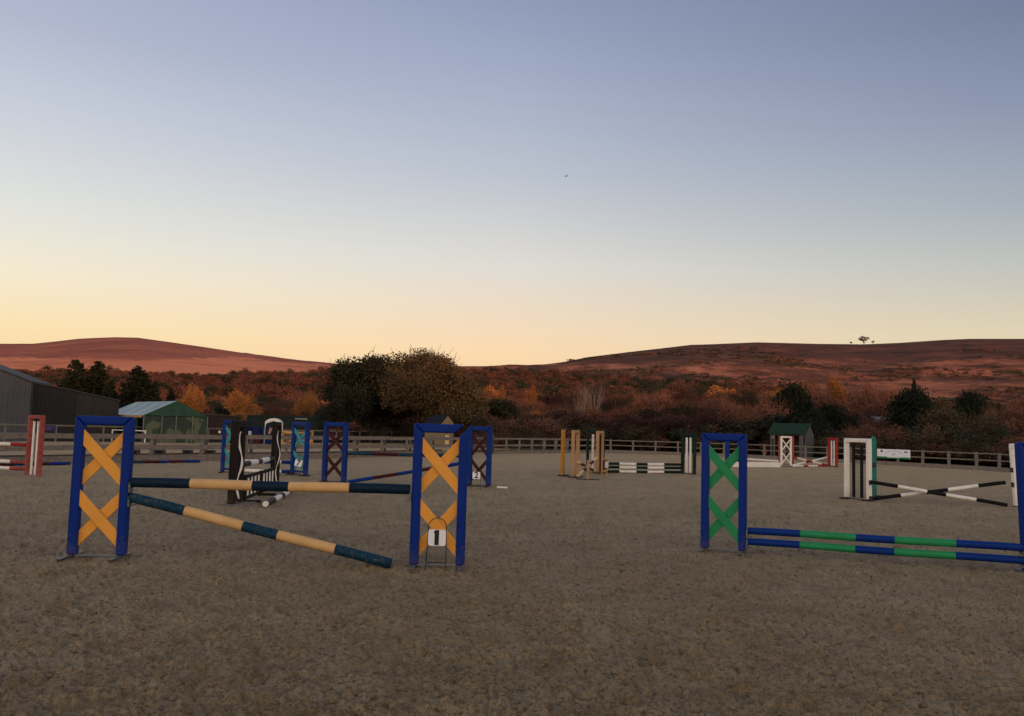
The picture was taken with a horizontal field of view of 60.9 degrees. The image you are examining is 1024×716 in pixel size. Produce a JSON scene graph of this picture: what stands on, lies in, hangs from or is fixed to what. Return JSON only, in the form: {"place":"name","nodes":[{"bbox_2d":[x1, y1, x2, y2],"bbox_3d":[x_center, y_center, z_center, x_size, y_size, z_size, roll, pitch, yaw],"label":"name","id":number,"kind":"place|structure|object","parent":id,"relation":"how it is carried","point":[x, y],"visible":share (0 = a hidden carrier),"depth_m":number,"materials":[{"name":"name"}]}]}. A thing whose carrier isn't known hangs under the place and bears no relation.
{"place":"outdoors","nodes":[
{"label":"outdoors","id":0,"kind":"place"},
{"bbox_2d":[0,441,1023,715],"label":"arena ground","id":1,"kind":"structure","parent":0,"point":[650,505],"depth_m":8.46,"materials":[{"name":"beige sand"}]},
{"bbox_2d":[24,415,45,475],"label":"jump stand","id":2,"kind":"object","parent":1,"relation":"on","point":[38,449],"visible":1,"depth_m":23.33,"materials":[{"name":"red paint"}]},
{"bbox_2d":[0,462,69,465],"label":"jump pole","id":3,"kind":"object","parent":1,"relation":"on","point":[43,463],"visible":0.63,"depth_m":29.04,"materials":[{"name":"blue paint"}]},
{"bbox_2d":[56,415,136,561],"bbox_3d":[-4.814,1.521,10.254,0.754,1.667,0.620,2,-5,-3],"label":"jump stand","id":4,"kind":"object","parent":1,"relation":"on","point":[82,474],"visible":0.99,"depth_m":10.26,"materials":[{"name":"blue wood"}]},
{"bbox_2d":[130,477,410,493],"bbox_3d":[-2.849,1.508,10.276,3.298,0.129,0.120,2,-5,1],"label":"jump pole","id":5,"kind":"object","parent":4,"relation":"on","point":[279,486],"visible":1,"depth_m":10.23,"materials":[{"name":"blue paint"}]},
{"bbox_2d":[117,401,207,442],"bbox_3d":[-27.029,4.763,65.700,4.635,2.979,10.625,5,-6,-38],"label":"marquee","id":6,"kind":"object","parent":1,"relation":"on","point":[174,417],"visible":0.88,"depth_m":61.85,"materials":[{"name":"fabric"}]},
{"bbox_2d":[133,460,199,462],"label":"jump pole","id":7,"kind":"object","parent":1,"relation":"on","point":[166,461],"visible":0.88,"depth_m":32.92,"materials":[{"name":"blue paint"}]},
{"bbox_2d":[0,424,424,442],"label":"arena fence","id":8,"kind":"object","parent":1,"relation":"on","point":[55,439],"visible":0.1,"depth_m":61.22,"materials":[{"name":"brown wood"}]},
{"bbox_2d":[0,438,441,456],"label":"arena fence","id":9,"kind":"object","parent":1,"relation":"on","point":[251,443],"visible":0.02,"depth_m":40.65,"materials":[{"name":"brown wood"}]},
{"bbox_2d":[0,433,458,462],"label":"arena fence","id":10,"kind":"object","parent":1,"relation":"on","point":[200,456],"visible":0.48,"depth_m":35.44,"materials":[{"name":"brown wood"}]},
{"bbox_2d":[218,420,241,472],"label":"jump stand","id":11,"kind":"object","parent":1,"relation":"on","point":[224,451],"visible":0.47,"depth_m":27.78,"materials":[{"name":"blue paint"}]},
{"bbox_2d":[217,420,255,506],"bbox_3d":[-5.431,2.080,17.324,0.620,1.667,0.714,2,-5,-4],"label":"jump stand","id":12,"kind":"object","parent":1,"relation":"on","point":[237,451],"visible":0.94,"depth_m":17.03,"materials":[{"name":"white paint"}]},
{"bbox_2d":[244,456,274,466],"bbox_3d":[-5.686,2.318,19.523,0.120,0.129,3.734,2,-5,-6],"label":"jump pole","id":13,"kind":"object","parent":12,"relation":"on","point":[258,461],"visible":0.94,"depth_m":19.34,"materials":[{"name":"grey paint"}]},
{"bbox_2d":[243,467,275,502],"bbox_3d":[-5.511,2.813,19.547,0.400,0.560,3.593,2,-5,-6],"label":"picket filler","id":14,"kind":"object","parent":1,"relation":"on","point":[265,475],"visible":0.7,"depth_m":19.31,"materials":[{"name":"white paint"}]},
{"bbox_2d":[128,493,391,567],"bbox_3d":[-2.950,2.011,10.168,3.150,0.770,0.120,1,-5,3],"label":"jump pole","id":15,"kind":"object","parent":1,"relation":"on","point":[267,532],"visible":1,"depth_m":10.12,"materials":[{"name":"blue paint"}]},
{"bbox_2d":[264,418,282,444],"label":"arch filler","id":16,"kind":"object","parent":1,"relation":"on","point":[268,430],"visible":0.62,"depth_m":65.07,"materials":[{"name":"white paint"}]},
{"bbox_2d":[270,422,281,480],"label":"jump stand","id":17,"kind":"object","parent":1,"relation":"on","point":[276,434],"visible":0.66,"depth_m":22.15,"materials":[{"name":"white paint"}]},
{"bbox_2d":[263,492,291,506],"bbox_3d":[-4.994,2.979,18.634,0.116,0.121,3.379,2,-5,-6],"label":"jump pole","id":18,"kind":"object","parent":1,"relation":"on","point":[268,502],"visible":0.85,"depth_m":17.91,"materials":[{"name":"white paint"}]},
{"bbox_2d":[285,422,310,475],"bbox_3d":[-6.723,2.863,27.465,0.400,1.682,0.958,6,-6,-42],"label":"jump stand","id":19,"kind":"object","parent":1,"relation":"on","point":[295,442],"visible":0.9,"depth_m":27.41,"materials":[{"name":"blue paint"}]},
{"bbox_2d":[319,422,348,482],"bbox_3d":[-4.994,2.669,24.607,0.895,1.702,0.400,-1,-5,27],"label":"jump stand","id":20,"kind":"object","parent":1,"relation":"on","point":[342,459],"visible":0.98,"depth_m":24.63,"materials":[{"name":"blue paint"}]},
{"bbox_2d":[347,452,458,457],"bbox_3d":[-2.962,2.738,24.638,3.377,0.106,0.100,2,-5,-6],"label":"jump pole","id":21,"kind":"object","parent":20,"relation":"on","point":[384,454],"visible":0.62,"depth_m":24.53,"materials":[{"name":"blue paint"}]},
{"bbox_2d":[347,462,458,482],"bbox_3d":[-2.927,3.213,24.493,3.326,0.702,0.100,2,-5,-10],"label":"jump pole","id":22,"kind":"object","parent":1,"relation":"on","point":[392,474],"visible":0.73,"depth_m":24.36,"materials":[{"name":"blue paint"}]},
{"bbox_2d":[425,518,446,570],"bbox_3d":[-0.871,2.162,10.072,0.245,0.620,0.041,2,-11,0],"label":"number marker","id":23,"kind":"object","parent":1,"relation":"on","point":[437,538],"visible":0.98,"depth_m":10.08,"materials":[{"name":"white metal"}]},
{"bbox_2d":[404,423,468,571],"bbox_3d":[-0.897,1.621,10.244,0.731,1.687,0.620,2,-5,-2],"label":"jump stand","id":24,"kind":"object","parent":1,"relation":"on","point":[419,507],"visible":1,"depth_m":10.25,"materials":[{"name":"blue wood"}]},
{"bbox_2d":[424,415,454,443],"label":"cottage","id":25,"kind":"structure","parent":1,"relation":"on","point":[439,419],"depth_m":75.99,"materials":[{"name":"beige stone"}]},
{"bbox_2d":[467,426,492,486],"bbox_3d":[-0.974,2.789,24.690,0.797,1.702,0.400,0,-5,20],"label":"jump stand","id":26,"kind":"object","parent":1,"relation":"on","point":[487,462],"visible":0.84,"depth_m":24.68,"materials":[{"name":"blue paint"}]},
{"bbox_2d":[473,438,570,451],"bbox_3d":[0.990,6.487,63.955,0.155,1.222,13.478,-2,-6,35],"label":"arena fence","id":27,"kind":"object","parent":1,"relation":"on","point":[520,446],"visible":0.2,"depth_m":63.36,"materials":[{"name":"brown wood"}]},
{"bbox_2d":[494,438,594,453],"bbox_3d":[2.572,6.396,62.531,0.155,1.262,13.551,-2,-6,35],"label":"arena fence","id":28,"kind":"object","parent":1,"relation":"on","point":[532,450],"visible":0.56,"depth_m":61.09,"materials":[{"name":"brown wood"}]},
{"bbox_2d":[557,430,569,476],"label":"jump stand","id":29,"kind":"object","parent":1,"relation":"on","point":[562,464],"visible":1,"depth_m":31.46,"materials":[{"name":"yellow paint"}]},
{"bbox_2d":[568,430,583,477],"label":"jump stand","id":30,"kind":"object","parent":1,"relation":"on","point":[574,468],"visible":1,"depth_m":30.67,"materials":[{"name":"yellow paint"}]},
{"bbox_2d":[586,430,604,472],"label":"jump stand","id":31,"kind":"object","parent":1,"relation":"on","point":[587,445],"visible":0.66,"depth_m":34.72,"materials":[{"name":"green paint"}]},
{"bbox_2d":[593,431,605,473],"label":"jump stand","id":32,"kind":"object","parent":1,"relation":"on","point":[599,446],"visible":0.85,"depth_m":34.30,"materials":[{"name":"yellow paint"}]},
{"bbox_2d":[608,470,680,472],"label":"jump pole","id":33,"kind":"object","parent":1,"relation":"on","point":[624,471],"visible":0.96,"depth_m":35.37,"materials":[{"name":"green paint"}]},
{"bbox_2d":[679,433,696,474],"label":"jump stand","id":34,"kind":"object","parent":1,"relation":"on","point":[684,457],"visible":1,"depth_m":35.96,"materials":[{"name":"green paint"}]},
{"bbox_2d":[608,466,680,468],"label":"jump pole","id":35,"kind":"object","parent":34,"relation":"on","point":[638,467],"visible":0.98,"depth_m":35.45,"materials":[{"name":"green paint"}]},
{"bbox_2d":[608,462,680,465],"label":"jump pole","id":36,"kind":"object","parent":34,"relation":"on","point":[647,464],"visible":0.96,"depth_m":35.53,"materials":[{"name":"green paint"}]},
{"bbox_2d":[698,433,751,555],"bbox_3d":[3.034,1.910,12.327,0.717,1.672,0.620,0,-5,24],"label":"jump stand","id":37,"kind":"object","parent":1,"relation":"on","point":[740,535],"visible":1,"depth_m":12.36,"materials":[{"name":"blue wood"}]},
{"bbox_2d":[748,538,1023,563],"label":"jump pole","id":38,"kind":"object","parent":37,"relation":"on","point":[895,551],"visible":1,"depth_m":11.55,"materials":[{"name":"blue paint"}]},
{"bbox_2d":[748,527,1023,551],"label":"jump pole","id":39,"kind":"object","parent":37,"relation":"on","point":[896,539],"visible":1,"depth_m":11.56,"materials":[{"name":"blue paint"}]},
{"bbox_2d":[732,462,779,466],"bbox_3d":[12.827,5.616,45.836,3.294,0.270,0.050,4,-5,-24],"label":"white plank","id":40,"kind":"object","parent":1,"relation":"on","point":[762,464],"visible":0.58,"depth_m":45.95,"materials":[{"name":"paint"}]},
{"bbox_2d":[780,436,791,466],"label":"jump stand","id":41,"kind":"object","parent":1,"relation":"on","point":[781,449],"visible":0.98,"depth_m":48.17,"materials":[{"name":"white paint"}]},
{"bbox_2d":[594,439,1009,471],"bbox_3d":[20.750,6.414,56.444,7.337,1.263,36.162,5,-6,-39],"label":"arena fence","id":42,"kind":"object","parent":1,"relation":"on","point":[921,464],"visible":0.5,"depth_m":59.64,"materials":[{"name":"brown wood"}]},
{"bbox_2d":[877,449,909,458],"bbox_3d":[24.731,6.221,56.430,0.035,0.595,2.350,5,-6,-32],"label":"sign board","id":43,"kind":"object","parent":42,"relation":"attached to","point":[893,453],"visible":1,"depth_m":56.41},
{"bbox_2d":[828,438,838,466],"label":"jump stand","id":44,"kind":"object","parent":1,"relation":"on","point":[835,453],"visible":0.98,"depth_m":50.12,"materials":[{"name":"red paint"}]},
{"bbox_2d":[839,438,872,500],"bbox_3d":[9.343,3.007,23.528,0.400,1.662,0.998,4,-5,-22],"label":"jump stand","id":45,"kind":"object","parent":1,"relation":"on","point":[847,441],"visible":1,"depth_m":23.54,"materials":[{"name":"white paint"}]},
{"bbox_2d":[870,436,879,496],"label":"jump stand","id":46,"kind":"object","parent":1,"relation":"on","point":[874,465],"visible":0.83,"depth_m":24.67,"materials":[{"name":"green paint"}]},
{"bbox_2d":[870,480,1007,506],"bbox_3d":[11.163,3.547,22.823,3.371,0.563,0.100,1,-5,10],"label":"jump pole","id":47,"kind":"object","parent":1,"relation":"on","point":[939,493],"visible":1,"depth_m":22.78,"materials":[{"name":"black paint"}]},
{"bbox_2d":[872,481,1005,500],"bbox_3d":[11.260,3.516,23.030,3.316,0.662,0.100,1,-5,11],"label":"jump pole","id":48,"kind":"object","parent":1,"relation":"on","point":[941,490],"visible":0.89,"depth_m":22.96,"materials":[{"name":"black paint"}]},
{"bbox_2d":[1009,443,1017,506],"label":"jump stand","id":49,"kind":"object","parent":1,"relation":"on","point":[1013,471],"visible":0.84,"depth_m":22.64,"materials":[{"name":"white paint"}]},
{"bbox_2d":[1013,442,1023,571],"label":"jump stand","id":50,"kind":"object","parent":1,"relation":"on","point":[1019,455],"visible":1,"depth_m":11.15,"materials":[{"name":"blue wood"}]},
{"bbox_2d":[0,337,1023,467],"bbox_3d":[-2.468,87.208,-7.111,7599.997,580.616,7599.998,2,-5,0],"label":"hills","id":51,"kind":"structure","parent":0,"point":[127,353],"depth_m":777.74,"materials":[{"name":"brown soil"}]},
{"bbox_2d":[0,364,53,440],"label":"shed","id":52,"kind":"structure","parent":51,"relation":"on","point":[16,397],"depth_m":59.63,"materials":[{"name":"grey metal"}]},
{"bbox_2d":[29,382,76,441],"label":"shed","id":53,"kind":"structure","parent":51,"relation":"on","point":[54,405],"depth_m":61.22,"materials":[{"name":"grey metal"}]},
{"bbox_2d":[56,359,92,392],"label":"spruce tree","id":54,"kind":"object","parent":51,"relation":"on","point":[77,377],"visible":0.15,"depth_m":97.58,"materials":[{"name":"green plant"}]},
{"bbox_2d":[73,391,120,441],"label":"shed","id":55,"kind":"structure","parent":51,"relation":"on","point":[87,404],"depth_m":62.84,"materials":[{"name":"grey metal"}]},
{"bbox_2d":[85,361,110,395],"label":"spruce tree","id":56,"kind":"object","parent":51,"relation":"on","point":[99,374],"visible":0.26,"depth_m":99.58,"materials":[{"name":"green plant"}]},
{"bbox_2d":[101,380,118,397],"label":"conifer","id":57,"kind":"object","parent":51,"relation":"on","point":[108,392],"visible":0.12,"depth_m":96.81,"materials":[{"name":"green plant"}]},
{"bbox_2d":[110,365,159,433],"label":"spruce tree","id":58,"kind":"object","parent":51,"relation":"on","point":[131,390],"visible":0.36,"depth_m":95.25,"materials":[{"name":"green plant"}]},
{"bbox_2d":[175,382,208,413],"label":"orange tree","id":59,"kind":"object","parent":51,"relation":"on","point":[194,399],"visible":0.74,"depth_m":91.09,"materials":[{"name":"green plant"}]},
{"bbox_2d":[203,414,237,441],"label":"shed","id":60,"kind":"structure","parent":51,"relation":"on","point":[215,421],"depth_m":74.06,"materials":[{"name":"brown wood"}]},
{"bbox_2d":[220,388,264,421],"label":"orange tree","id":61,"kind":"object","parent":51,"relation":"on","point":[239,403],"visible":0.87,"depth_m":89.31,"materials":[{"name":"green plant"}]},
{"bbox_2d":[247,400,291,415],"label":"bush","id":62,"kind":"object","parent":51,"relation":"on","point":[276,411],"visible":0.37,"depth_m":92.97,"materials":[{"name":"brown plant"}]},
{"bbox_2d":[247,415,324,441],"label":"shipping container","id":63,"kind":"object","parent":51,"relation":"on","point":[258,420],"visible":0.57,"depth_m":78.79,"materials":[{"name":"metal"}]},
{"bbox_2d":[289,390,319,416],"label":"orange tree","id":64,"kind":"object","parent":51,"relation":"on","point":[309,402],"visible":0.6,"depth_m":95.28,"materials":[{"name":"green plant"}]},
{"bbox_2d":[319,383,376,442],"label":"oak tree","id":65,"kind":"object","parent":51,"relation":"on","point":[336,409],"visible":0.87,"depth_m":79.21,"materials":[{"name":"green plant"}]},
{"bbox_2d":[313,349,410,442],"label":"oak tree","id":66,"kind":"object","parent":51,"relation":"on","point":[343,373],"visible":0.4,"depth_m":81.58,"materials":[{"name":"green plant"}]},
{"bbox_2d":[364,343,468,426],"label":"beech tree","id":67,"kind":"object","parent":51,"relation":"on","point":[418,383],"visible":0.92,"depth_m":78.72,"materials":[{"name":"brown plant"}]},
{"bbox_2d":[421,371,493,443],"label":"beech tree","id":68,"kind":"object","parent":51,"relation":"on","point":[465,408],"visible":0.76,"depth_m":77.93,"materials":[{"name":"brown plant"}]},
{"bbox_2d":[482,388,522,421],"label":"olive tree","id":69,"kind":"object","parent":51,"relation":"on","point":[499,407],"visible":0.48,"depth_m":87.16,"materials":[{"name":"green plant"}]},
{"bbox_2d":[461,410,561,433],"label":"bush","id":70,"kind":"object","parent":51,"relation":"on","point":[513,421],"visible":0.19,"depth_m":79.25,"materials":[{"name":"brown plant"}]},
{"bbox_2d":[14,365,1023,409],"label":"distant wood","id":71,"kind":"object","parent":51,"relation":"on","point":[276,383],"visible":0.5,"depth_m":272.39,"materials":[{"name":"orange plant"}]},
{"bbox_2d":[508,386,545,400],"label":"bush","id":72,"kind":"object","parent":51,"relation":"on","point":[521,394],"visible":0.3,"depth_m":186.57,"materials":[{"name":"brown plant"}]},
{"bbox_2d":[512,397,552,411],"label":"bush","id":73,"kind":"object","parent":51,"relation":"on","point":[527,405],"visible":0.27,"depth_m":138.12,"materials":[{"name":"brown plant"}]},
{"bbox_2d":[535,386,566,406],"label":"bush","id":74,"kind":"object","parent":51,"relation":"on","point":[556,399],"visible":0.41,"depth_m":166.73,"materials":[{"name":"brown plant"}]},
{"bbox_2d":[525,403,631,449],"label":"bush","id":75,"kind":"object","parent":51,"relation":"on","point":[591,420],"visible":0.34,"depth_m":81.99,"materials":[{"name":"brown plant"}]},
{"bbox_2d":[564,391,596,407],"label":"brown tree","id":76,"kind":"object","parent":51,"relation":"on","point":[571,398],"visible":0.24,"depth_m":171.22,"materials":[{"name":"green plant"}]},
{"bbox_2d":[573,382,592,411],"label":"bare tree","id":77,"kind":"object","parent":51,"relation":"on","point":[584,403],"visible":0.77,"depth_m":115.52,"materials":[{"name":"brown plant"}]},
{"bbox_2d":[582,379,609,412],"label":"bare tree","id":78,"kind":"object","parent":51,"relation":"on","point":[597,408],"visible":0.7,"depth_m":117.83,"materials":[{"name":"brown plant"}]},
{"bbox_2d":[579,399,645,449],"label":"bush","id":79,"kind":"object","parent":51,"relation":"on","point":[615,413],"visible":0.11,"depth_m":95.44,"materials":[{"name":"brown plant"}]},
{"bbox_2d":[202,408,1023,467],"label":"undergrowth","id":80,"kind":"object","parent":51,"relation":"on","point":[898,440],"visible":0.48,"depth_m":72.34,"materials":[{"name":"brown plant"}]},
{"bbox_2d":[587,390,642,414],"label":"brown tree","id":81,"kind":"object","parent":51,"relation":"on","point":[620,402],"visible":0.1,"depth_m":122.05,"materials":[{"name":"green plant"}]},
{"bbox_2d":[605,405,691,450],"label":"bush","id":82,"kind":"object","parent":51,"relation":"on","point":[662,425],"visible":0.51,"depth_m":73.38,"materials":[{"name":"brown plant"}]},
{"bbox_2d":[624,385,676,450],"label":"bush","id":83,"kind":"object","parent":51,"relation":"on","point":[660,399],"visible":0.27,"depth_m":108.73,"materials":[{"name":"brown plant"}]},
{"bbox_2d":[628,396,722,425],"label":"brown tree","id":84,"kind":"object","parent":51,"relation":"on","point":[687,412],"visible":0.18,"depth_m":100.40,"materials":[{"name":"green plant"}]},
{"bbox_2d":[669,388,711,403],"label":"bush","id":85,"kind":"object","parent":51,"relation":"on","point":[687,393],"visible":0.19,"depth_m":165.65,"materials":[{"name":"brown plant"}]},
{"bbox_2d":[670,389,739,421],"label":"bush","id":86,"kind":"object","parent":51,"relation":"on","point":[715,402],"visible":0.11,"depth_m":103.56,"materials":[{"name":"brown plant"}]},
{"bbox_2d":[727,387,770,407],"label":"brown tree","id":87,"kind":"object","parent":51,"relation":"on","point":[748,399],"visible":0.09,"depth_m":124.48,"materials":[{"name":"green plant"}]},
{"bbox_2d":[713,384,794,454],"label":"bush","id":88,"kind":"object","parent":51,"relation":"on","point":[731,412],"visible":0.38,"depth_m":85.04,"materials":[{"name":"brown plant"}]},
{"bbox_2d":[709,410,839,455],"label":"olive tree","id":89,"kind":"object","parent":51,"relation":"on","point":[786,418],"visible":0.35,"depth_m":74.29,"materials":[{"name":"green plant"}]},
{"bbox_2d":[556,346,1023,406],"bbox_3d":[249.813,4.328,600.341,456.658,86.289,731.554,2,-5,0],"label":"moor scrub","id":90,"kind":"object","parent":51,"relation":"on","point":[895,378],"visible":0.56,"depth_m":524.71,"materials":[{"name":"brown plant"}]},
{"bbox_2d":[768,423,815,457],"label":"field shelter","id":91,"kind":"object","parent":51,"relation":"on","point":[803,434],"visible":0.76,"depth_m":67.75,"materials":[{"name":"green wood"}]},
{"bbox_2d":[767,380,818,419],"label":"evergreen tree","id":92,"kind":"object","parent":51,"relation":"on","point":[799,397],"visible":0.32,"depth_m":87.10,"materials":[{"name":"green plant"}]},
{"bbox_2d":[800,409,832,457],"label":"evergreen tree","id":93,"kind":"object","parent":51,"relation":"on","point":[815,415],"visible":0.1,"depth_m":81.43,"materials":[{"name":"green plant"}]},
{"bbox_2d":[801,376,839,408],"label":"bush","id":94,"kind":"object","parent":51,"relation":"on","point":[814,393],"visible":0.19,"depth_m":122.61,"materials":[{"name":"brown plant"}]},
{"bbox_2d":[823,369,851,408],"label":"orange tree","id":95,"kind":"object","parent":51,"relation":"on","point":[834,385],"visible":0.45,"depth_m":127.58,"materials":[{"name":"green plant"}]},
{"bbox_2d":[814,401,865,458],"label":"evergreen tree","id":96,"kind":"object","parent":51,"relation":"on","point":[839,420],"visible":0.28,"depth_m":82.78,"materials":[{"name":"green plant"}]},
{"bbox_2d":[837,403,886,422],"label":"bush","id":97,"kind":"object","parent":51,"relation":"on","point":[874,412],"visible":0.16,"depth_m":107.69,"materials":[{"name":"brown plant"}]},
{"bbox_2d":[837,372,902,416],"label":"bush","id":98,"kind":"object","parent":51,"relation":"on","point":[874,398],"visible":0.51,"depth_m":117.09,"materials":[{"name":"brown plant"}]},
{"bbox_2d":[852,410,892,459],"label":"bush","id":99,"kind":"object","parent":51,"relation":"on","point":[875,424],"visible":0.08,"depth_m":88.53,"materials":[{"name":"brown plant"}]},
{"bbox_2d":[880,384,944,462],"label":"evergreen tree","id":100,"kind":"object","parent":51,"relation":"on","point":[907,405],"visible":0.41,"depth_m":79.08,"materials":[{"name":"green plant"}]},
{"bbox_2d":[881,421,993,463],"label":"olive tree","id":101,"kind":"object","parent":51,"relation":"on","point":[917,429],"visible":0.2,"depth_m":72.27,"materials":[{"name":"brown plant"}]},
{"bbox_2d":[911,399,1020,464],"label":"brown tree","id":102,"kind":"object","parent":51,"relation":"on","point":[979,425],"visible":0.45,"depth_m":74.72,"materials":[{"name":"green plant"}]},
{"bbox_2d":[949,388,1006,465],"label":"evergreen tree","id":103,"kind":"object","parent":51,"relation":"on","point":[973,402],"visible":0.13,"depth_m":83.30,"materials":[{"name":"green plant"}]},
{"bbox_2d":[980,397,1023,432],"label":"bush","id":104,"kind":"object","parent":51,"relation":"on","point":[1014,413],"visible":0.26,"depth_m":81.06,"materials":[{"name":"brown plant"}]},
{"bbox_2d":[0,0,1023,365],"label":"sky","id":105,"kind":"structure","parent":0,"point":[326,181],"materials":[{"name":"blue"}]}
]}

